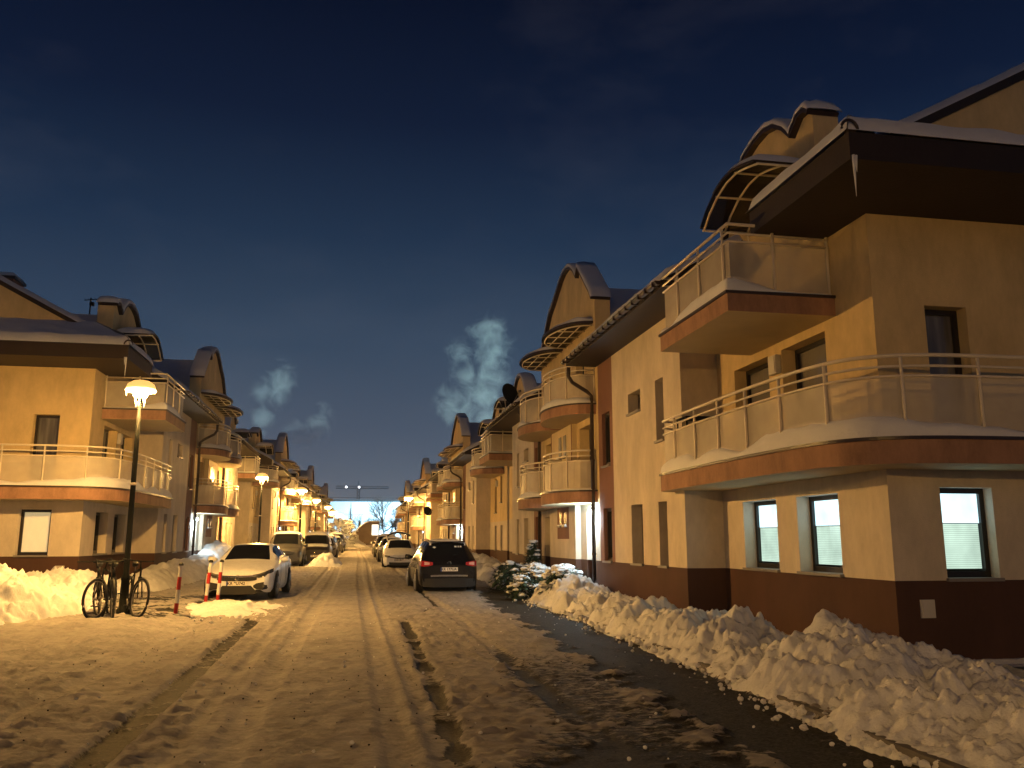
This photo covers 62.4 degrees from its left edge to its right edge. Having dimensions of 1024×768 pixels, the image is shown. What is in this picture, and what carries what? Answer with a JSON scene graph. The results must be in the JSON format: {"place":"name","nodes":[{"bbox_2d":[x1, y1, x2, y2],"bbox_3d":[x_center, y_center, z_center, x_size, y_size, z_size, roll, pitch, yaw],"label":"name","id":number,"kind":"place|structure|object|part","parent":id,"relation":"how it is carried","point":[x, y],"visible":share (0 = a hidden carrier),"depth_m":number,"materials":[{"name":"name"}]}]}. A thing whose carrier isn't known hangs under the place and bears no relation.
{"place":"outdoors","nodes":[
{"label":"outdoors","id":0,"kind":"place"},
{"bbox_2d":[328,497,357,497],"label":"overhead cable","id":1,"kind":"object","parent":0,"point":[342,497],"visible":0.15,"depth_m":233.57,"materials":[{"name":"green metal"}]},
{"bbox_2d":[0,545,1023,767],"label":"road","id":2,"kind":"structure","parent":0,"point":[355,595],"depth_m":8.88,"materials":[{"name":"white snow"}]},
{"bbox_2d":[0,563,120,624],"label":"snow bank","id":3,"kind":"structure","parent":2,"relation":"on","point":[38,595],"depth_m":16.17,"materials":[{"name":"white snow"}]},
{"bbox_2d":[77,558,112,616],"bbox_3d":[-8.319,4.073,16.868,0.620,1.122,1.747,1,-10,-24],"label":"bicycle","id":4,"kind":"object","parent":2,"relation":"on","point":[101,594],"visible":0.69,"depth_m":16.53,"materials":[{"name":"black metal"}]},
{"bbox_2d":[81,559,124,617],"bbox_3d":[-7.905,4.025,16.623,0.602,1.122,1.735,4,-11,-12],"label":"bicycle","id":5,"kind":"object","parent":2,"relation":"on","point":[99,581],"visible":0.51,"depth_m":16.16,"materials":[{"name":"black metal"}]},
{"bbox_2d":[93,559,131,617],"bbox_3d":[-7.738,3.989,16.480,0.616,1.136,1.689,1,-10,-5],"label":"bicycle","id":6,"kind":"object","parent":2,"relation":"on","point":[113,590],"visible":1,"depth_m":16.16,"materials":[{"name":"black metal"}]},
{"bbox_2d":[116,380,156,613],"bbox_3d":[-7.841,2.280,17.454,0.623,4.820,0.623,2,-11,-10],"label":"street lamp","id":7,"kind":"object","parent":2,"relation":"on","point":[140,390],"visible":1,"depth_m":17.44,"materials":[{"name":"grey metal"}]},
{"bbox_2d":[123,558,154,616],"bbox_3d":[-7.483,4.056,16.878,0.586,1.157,1.700,4,-11,-22],"label":"bicycle","id":8,"kind":"object","parent":2,"relation":"on","point":[135,586],"visible":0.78,"depth_m":16.55,"materials":[{"name":"black metal"}]},
{"bbox_2d":[174,562,183,613],"bbox_3d":[-6.918,4.238,17.523,0.104,1.055,0.104,4,-11,-10],"label":"bollard","id":9,"kind":"object","parent":2,"relation":"on","point":[178,587],"visible":1,"depth_m":17.49,"materials":[{"name":"red metal"}]},
{"bbox_2d":[204,560,212,601],"bbox_3d":[-7.165,4.682,19.928,0.104,1.055,0.104,6,-11,-9],"label":"bollard","id":10,"kind":"object","parent":2,"relation":"on","point":[208,580],"visible":0.98,"depth_m":19.91,"materials":[{"name":"red metal"}]},
{"bbox_2d":[216,559,223,599],"bbox_3d":[-6.978,4.724,20.161,0.104,1.055,0.104,5,-11,-10],"label":"bollard","id":11,"kind":"object","parent":2,"relation":"on","point":[219,579],"visible":0.96,"depth_m":20.14,"materials":[{"name":"red metal"}]},
{"bbox_2d":[186,599,283,618],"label":"snow bank","id":12,"kind":"structure","parent":2,"relation":"on","point":[229,607],"depth_m":18.60,"materials":[{"name":"white snow"}]},
{"bbox_2d":[204,543,290,597],"bbox_3d":[-7.476,5.332,24.284,2.204,1.503,4.663,1,-11,-8],"label":"parked car","id":13,"kind":"object","parent":2,"relation":"on","point":[251,568],"visible":0.93,"depth_m":22.72,"materials":[{"name":"white paint"}]},
{"bbox_3d":[-6.794,4.854,24.462,0.219,0.358,0.970,1,-11,-8],"label":"side window","id":14,"kind":"part","parent":13,"relation":"part of","materials":[{"name":"blue glass"}]},
{"bbox_2d":[256,473,267,542],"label":"street lamp","id":15,"kind":"object","parent":2,"relation":"on","point":[261,476],"visible":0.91,"depth_m":43.48,"materials":[{"name":"black metal"}]},
{"bbox_2d":[270,531,307,565],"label":"parked car","id":16,"kind":"object","parent":2,"relation":"on","point":[292,545],"visible":0.53,"depth_m":44.14,"materials":[{"name":"silver metal"}]},
{"bbox_2d":[304,531,334,560],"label":"parked car","id":17,"kind":"object","parent":2,"relation":"on","point":[318,542],"visible":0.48,"depth_m":51.36,"materials":[{"name":"paint"}]},
{"bbox_2d":[329,534,339,552],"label":"parked car","id":18,"kind":"object","parent":2,"relation":"on","point":[333,536],"visible":0.2,"depth_m":68.83,"materials":[{"name":"paint"}]},
{"bbox_2d":[330,536,339,557],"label":"parked car","id":19,"kind":"object","parent":2,"relation":"on","point":[335,551],"visible":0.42,"depth_m":60.36,"materials":[{"name":"black paint"}]},
{"bbox_2d":[330,532,346,550],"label":"parked car","id":20,"kind":"object","parent":2,"relation":"on","point":[341,535],"visible":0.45,"depth_m":89.26,"materials":[{"name":"paint"}]},
{"bbox_2d":[335,536,345,552],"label":"parked car","id":21,"kind":"object","parent":2,"relation":"on","point":[340,546],"visible":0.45,"depth_m":77.87,"materials":[{"name":"silver metal"}]},
{"bbox_2d":[372,534,394,556],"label":"parked car","id":22,"kind":"object","parent":2,"relation":"on","point":[379,538],"visible":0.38,"depth_m":61.97,"materials":[{"name":"paint"}]},
{"bbox_2d":[375,536,400,561],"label":"parked car","id":23,"kind":"object","parent":2,"relation":"on","point":[383,542],"visible":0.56,"depth_m":51.83,"materials":[{"name":"silver metal"}]},
{"bbox_2d":[379,531,418,566],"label":"parked car","id":24,"kind":"object","parent":2,"relation":"on","point":[394,551],"visible":0.77,"depth_m":42.77,"materials":[{"name":"white paint"}]},
{"bbox_2d":[405,539,476,592],"bbox_3d":[-2.351,5.941,27.652,2.214,1.726,4.534,2,-11,-12],"label":"parked car","id":25,"kind":"object","parent":2,"relation":"on","point":[436,563],"visible":0.97,"depth_m":25.64,"materials":[{"name":"black paint"}]},
{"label":"rear window","id":26,"kind":"part","parent":25,"relation":"part of","materials":[{"name":"black glass"}]},
{"bbox_2d":[11,599,939,767],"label":"snow clods","id":27,"kind":"object","parent":2,"relation":"on","point":[922,763],"visible":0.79,"depth_m":8.35,"materials":[{"name":"grey snow"}]},
{"bbox_2d":[501,574,537,600],"bbox_3d":[0.284,5.572,23.122,1.242,0.708,1.153,2,-11,-10],"label":"shrub","id":28,"kind":"object","parent":2,"relation":"on","point":[522,586],"visible":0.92,"depth_m":22.86,"materials":[{"name":"green plant"}]},
{"bbox_2d":[520,539,543,564],"bbox_3d":[0.725,5.952,28.177,1.156,1.566,1.085,2,-11,-10],"label":"dwarf conifer","id":29,"kind":"object","parent":2,"relation":"on","point":[532,552],"visible":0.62,"depth_m":28.10,"materials":[{"name":"green plant"}]},
{"bbox_2d":[571,612,967,767],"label":"kerb","id":30,"kind":"structure","parent":2,"relation":"on","point":[908,750],"depth_m":6.39,"materials":[{"name":"concrete"}]},
{"bbox_2d":[0,0,1023,499],"label":"sky","id":31,"kind":"structure","parent":0,"point":[371,212],"materials":[{"name":"blue"}]},
{"bbox_2d":[676,416,717,451],"bbox_3d":[3.655,1.204,16.663,0.650,1.070,0.560,2,-11,-10],"label":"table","id":32,"kind":"object","parent":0,"point":[698,418],"visible":0.32,"depth_m":16.66,"materials":[{"name":"brown metal"}]},
{"bbox_3d":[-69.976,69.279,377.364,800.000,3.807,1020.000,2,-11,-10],"label":"ground","id":33,"kind":"structure","parent":0,"visible":0},
{"bbox_2d":[0,271,260,579],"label":"apartment block","id":34,"kind":"structure","parent":33,"relation":"on","point":[68,413],"depth_m":24.23,"materials":[{"name":"beige paint"}]},
{"bbox_2d":[13,509,51,556],"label":"window","id":35,"kind":"structure","parent":34,"relation":"in","point":[34,532],"depth_m":23.28,"materials":[{"name":"black"}]},
{"bbox_2d":[30,415,59,478],"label":"balcony door","id":36,"kind":"structure","parent":34,"relation":"in","point":[47,427],"depth_m":23.80,"materials":[{"name":"black glass"}]},
{"bbox_2d":[84,298,96,313],"bbox_3d":[-18.205,-2.749,36.407,0.555,2.000,0.360,2,-11,-10],"label":"roof aerial","id":37,"kind":"object","parent":34,"relation":"on","point":[91,303],"visible":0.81,"depth_m":36.49,"materials":[{"name":"black metal"}]},
{"bbox_2d":[92,513,106,555],"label":"window","id":38,"kind":"structure","parent":34,"relation":"in","point":[97,521],"depth_m":25.54,"materials":[{"name":"black"}]},
{"bbox_2d":[102,429,108,456],"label":"balcony door","id":39,"kind":"structure","parent":34,"relation":"in","point":[105,438],"depth_m":26.23,"materials":[{"name":"black glass"}]},
{"bbox_2d":[111,515,124,554],"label":"window","id":40,"kind":"structure","parent":34,"relation":"in","point":[116,516],"depth_m":27.49,"materials":[{"name":"black"}]},
{"bbox_2d":[119,437,124,476],"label":"balcony door","id":41,"kind":"structure","parent":34,"relation":"in","point":[122,446],"depth_m":28.13,"materials":[{"name":"black"}]},
{"bbox_2d":[184,517,188,551],"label":"window","id":42,"kind":"structure","parent":34,"relation":"in","point":[186,517],"depth_m":34.06,"materials":[{"name":"black"}]},
{"bbox_2d":[188,455,192,490],"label":"window","id":43,"kind":"structure","parent":34,"relation":"in","point":[190,455],"depth_m":34.48,"materials":[{"name":"black"}]},
{"bbox_2d":[118,540,230,592],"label":"snow bank","id":44,"kind":"structure","parent":33,"relation":"on","point":[161,576],"depth_m":28.24,"materials":[{"name":"white snow"}]},
{"bbox_2d":[234,427,303,544],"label":"apartment block","id":45,"kind":"structure","parent":33,"relation":"on","point":[280,486],"depth_m":59.30,"materials":[{"name":"paint"}]},
{"bbox_2d":[296,487,306,532],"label":"street lamp","id":46,"kind":"object","parent":33,"relation":"on","point":[301,490],"visible":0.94,"depth_m":66.38,"materials":[{"name":"black"}]},
{"bbox_2d":[288,465,322,537],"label":"apartment block","id":47,"kind":"structure","parent":33,"relation":"on","point":[305,478],"depth_m":91.64,"materials":[{"name":"paint"}]},
{"bbox_2d":[312,498,320,530],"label":"street lamp","id":48,"kind":"object","parent":33,"relation":"on","point":[315,500],"visible":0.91,"depth_m":84.87,"materials":[{"name":"beige"}]},
{"bbox_2d":[304,553,341,566],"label":"snow bank","id":49,"kind":"structure","parent":33,"relation":"on","point":[326,560],"depth_m":43.31,"materials":[{"name":"white snow"}]},
{"bbox_2d":[314,483,333,531],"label":"apartment block","id":50,"kind":"structure","parent":33,"relation":"on","point":[323,496],"depth_m":125.38,"materials":[{"name":"paint"}]},
{"bbox_2d":[325,505,331,532],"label":"street lamp","id":51,"kind":"object","parent":33,"relation":"on","point":[328,507],"visible":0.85,"depth_m":105.36,"materials":[{"name":"beige"}]},
{"bbox_2d":[327,518,350,545],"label":"snowy bush","id":52,"kind":"object","parent":33,"relation":"on","point":[336,521],"visible":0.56,"depth_m":100.07,"materials":[{"name":"white snow"}]},
{"bbox_2d":[336,519,354,544],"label":"snowy bush","id":53,"kind":"object","parent":33,"relation":"on","point":[348,527],"visible":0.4,"depth_m":113.86,"materials":[{"name":"white snow"}]},
{"bbox_2d":[346,508,353,539],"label":"conifer tree","id":54,"kind":"object","parent":33,"relation":"on","point":[350,515],"visible":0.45,"depth_m":184.42,"materials":[{"name":"white plant"}]},
{"bbox_2d":[343,520,358,539],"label":"snowy bush","id":55,"kind":"object","parent":33,"relation":"on","point":[354,525],"visible":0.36,"depth_m":128.71,"materials":[{"name":"white snow"}]},
{"bbox_2d":[346,538,367,547],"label":"snow bank","id":56,"kind":"structure","parent":33,"relation":"on","point":[358,543],"depth_m":114.54,"materials":[{"name":"white snow"}]},
{"bbox_2d":[352,513,369,529],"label":"bare tree","id":57,"kind":"object","parent":33,"relation":"on","point":[359,524],"visible":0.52,"depth_m":189.20,"materials":[{"name":"white plant"}]},
{"bbox_2d":[336,482,387,499],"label":"tower crane","id":58,"kind":"object","parent":33,"relation":"on","point":[359,487],"visible":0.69,"depth_m":342.10,"materials":[{"name":"grey metal"}]},
{"bbox_2d":[328,499,400,536],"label":"floodlit hall","id":59,"kind":"structure","parent":33,"relation":"on","point":[342,506],"depth_m":255.27,"materials":[{"name":"white metal"}]},
{"bbox_2d":[352,521,378,544],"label":"arched hall","id":60,"kind":"structure","parent":33,"relation":"on","point":[368,532],"depth_m":145.73,"materials":[{"name":"black"}]},
{"bbox_2d":[357,515,388,529],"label":"bare tree","id":61,"kind":"object","parent":33,"relation":"on","point":[375,520],"visible":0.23,"depth_m":184.91,"materials":[{"name":"white plant"}]},
{"bbox_2d":[367,496,401,533],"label":"bare tree","id":62,"kind":"object","parent":33,"relation":"on","point":[376,515],"visible":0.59,"depth_m":164.23,"materials":[{"name":"white plant"}]},
{"bbox_2d":[376,506,401,534],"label":"bare tree","id":63,"kind":"object","parent":33,"relation":"on","point":[393,513],"visible":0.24,"depth_m":168.38,"materials":[{"name":"white plant"}]},
{"bbox_2d":[387,517,400,537],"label":"bare tree","id":64,"kind":"object","parent":33,"relation":"on","point":[391,521],"visible":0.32,"depth_m":182.12,"materials":[{"name":"white plant"}]},
{"bbox_2d":[395,480,420,547],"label":"apartment block","id":65,"kind":"structure","parent":33,"relation":"on","point":[401,511],"depth_m":113.43,"materials":[{"name":"paint"}]},
{"bbox_2d":[404,495,412,538],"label":"street lamp","id":66,"kind":"object","parent":33,"relation":"on","point":[408,497],"visible":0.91,"depth_m":79.58,"materials":[{"name":"beige"}]},
{"bbox_2d":[407,457,447,546],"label":"apartment block","id":67,"kind":"structure","parent":33,"relation":"on","point":[422,525],"depth_m":83.30,"materials":[{"name":"paint"}]},
{"bbox_2d":[427,408,508,562],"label":"apartment block","id":68,"kind":"structure","parent":33,"relation":"on","point":[473,495],"depth_m":48.53,"materials":[{"name":"beige paint"}]},
{"bbox_2d":[424,506,432,517],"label":"satellite dish","id":69,"kind":"object","parent":68,"relation":"attached to","point":[427,510],"visible":1,"depth_m":60.31,"materials":[{"name":"black metal"}]},
{"bbox_2d":[472,552,528,591],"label":"snow bank","id":70,"kind":"structure","parent":33,"relation":"on","point":[486,564],"depth_m":33.04,"materials":[{"name":"white snow"}]},
{"bbox_2d":[487,560,526,590],"bbox_3d":[-0.045,5.962,26.180,1.542,0.986,1.572,2,-11,-10],"label":"shrub","id":71,"kind":"object","parent":70,"relation":"on","point":[509,569],"visible":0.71,"depth_m":25.91,"materials":[{"name":"green plant"}]},
{"bbox_2d":[479,63,1023,659],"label":"apartment block","id":72,"kind":"structure","parent":33,"relation":"on","point":[859,281],"depth_m":12.98,"materials":[{"name":"beige paint"}]},
{"bbox_2d":[502,383,520,408],"bbox_3d":[0.036,0.496,31.791,0.726,1.091,0.698,-2,-11,9],"label":"satellite dish","id":73,"kind":"object","parent":72,"relation":"on","point":[510,393],"visible":0.93,"depth_m":31.90,"materials":[{"name":"black metal"}]},
{"bbox_2d":[600,413,610,467],"bbox_3d":[2.528,1.467,22.214,0.230,1.435,0.740,2,-11,-10],"label":"window","id":74,"kind":"structure","parent":72,"relation":"in","point":[607,417],"depth_m":22.45,"materials":[{"name":"black glass"}]},
{"bbox_2d":[602,508,612,562],"bbox_3d":[2.528,3.901,21.766,0.230,1.385,0.740,2,-11,-10],"label":"window","id":75,"kind":"structure","parent":72,"relation":"in","point":[609,511],"depth_m":22.00,"materials":[{"name":"black"}]},
{"bbox_2d":[626,394,640,416],"bbox_3d":[3.029,0.451,20.065,0.390,0.535,0.940,2,-11,-10],"label":"window","id":76,"kind":"structure","parent":72,"relation":"in","point":[639,409],"depth_m":20.24,"materials":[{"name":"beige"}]},
{"bbox_2d":[630,505,643,565],"bbox_3d":[3.029,3.485,19.507,0.390,1.385,0.840,2,-11,-10],"label":"window","id":77,"kind":"structure","parent":72,"relation":"in","point":[636,564],"depth_m":19.79,"materials":[{"name":"black"}]},
{"bbox_2d":[654,438,664,443],"bbox_3d":[3.334,0.575,18.342,0.390,1.385,0.540,2,-11,-10],"label":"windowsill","id":78,"kind":"structure","parent":72,"relation":"in","point":[660,440],"depth_m":18.09,"materials":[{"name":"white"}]},
{"bbox_2d":[657,565,668,567],"bbox_3d":[3.334,3.182,17.862,0.390,1.385,0.540,2,-11,-10],"label":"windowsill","id":79,"kind":"structure","parent":72,"relation":"in","point":[658,566],"depth_m":17.82,"materials":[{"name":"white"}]},
{"bbox_2d":[746,362,770,445],"bbox_3d":[4.767,0.551,15.770,0.080,1.870,1.400,2,-11,-10],"label":"balcony door","id":80,"kind":"structure","parent":72,"relation":"in","point":[758,374],"depth_m":16.21,"materials":[{"name":"black glass"}]},
{"bbox_2d":[743,500,780,572],"bbox_3d":[4.613,2.743,15.286,0.370,1.255,1.340,2,-11,-10],"label":"window","id":81,"kind":"structure","parent":72,"relation":"in","point":[767,545],"depth_m":15.57,"materials":[{"name":"black"}]},
{"bbox_2d":[795,338,827,417],"bbox_3d":[5.108,0.213,13.931,0.080,1.870,1.400,2,-11,-10],"label":"balcony door","id":82,"kind":"structure","parent":72,"relation":"in","point":[814,353],"depth_m":14.28,"materials":[{"name":"black glass"}]},
{"bbox_2d":[797,494,843,576],"bbox_3d":[4.968,2.391,13.375,0.370,1.255,1.290,2,-11,-10],"label":"window","id":83,"kind":"structure","parent":72,"relation":"in","point":[824,510],"depth_m":13.62,"materials":[{"name":"black"}]},
{"bbox_2d":[924,309,963,422],"bbox_3d":[6.279,-0.122,12.391,0.680,1.970,0.080,2,-11,-10],"label":"balcony door","id":84,"kind":"structure","parent":72,"relation":"in","point":[941,325],"depth_m":12.50,"materials":[{"name":"black glass"}]},
{"bbox_2d":[939,488,1004,581],"bbox_3d":[6.355,2.104,11.845,0.860,1.285,0.310,2,-11,-10],"label":"window","id":85,"kind":"structure","parent":72,"relation":"in","point":[963,509],"depth_m":11.98,"materials":[{"name":"black"}]},
{"bbox_2d":[526,574,1023,767],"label":"snow bank","id":86,"kind":"structure","parent":33,"relation":"on","point":[856,679],"depth_m":8.51,"materials":[{"name":"white snow"}]},
{"bbox_2d":[535,564,575,593],"bbox_3d":[1.216,5.167,22.192,1.344,0.877,1.347,2,-11,-10],"label":"shrub","id":87,"kind":"object","parent":86,"relation":"on","point":[557,571],"visible":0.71,"depth_m":21.98,"materials":[{"name":"green plant"}]},
{"bbox_2d":[559,563,583,576],"bbox_3d":[1.483,5.346,23.273,1.346,0.806,1.297,2,-11,-10],"label":"shrub","id":88,"kind":"object","parent":86,"relation":"on","point":[572,567],"visible":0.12,"depth_m":23.13,"materials":[{"name":"white plant"}]},
{"bbox_3d":[0.622,6.321,26.395,1.750,1.392,7.303,2,-11,-10],"label":"snow bank","id":89,"kind":"object","parent":33,"relation":"on","visible":0},
{"bbox_2d":[515,562,550,583],"bbox_3d":[0.705,5.584,24.509,1.450,0.813,1.437,2,-11,-10],"label":"shrub","id":90,"kind":"object","parent":89,"relation":"on","point":[534,569],"visible":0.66,"depth_m":24.28,"materials":[{"name":"green plant"}]}
]}

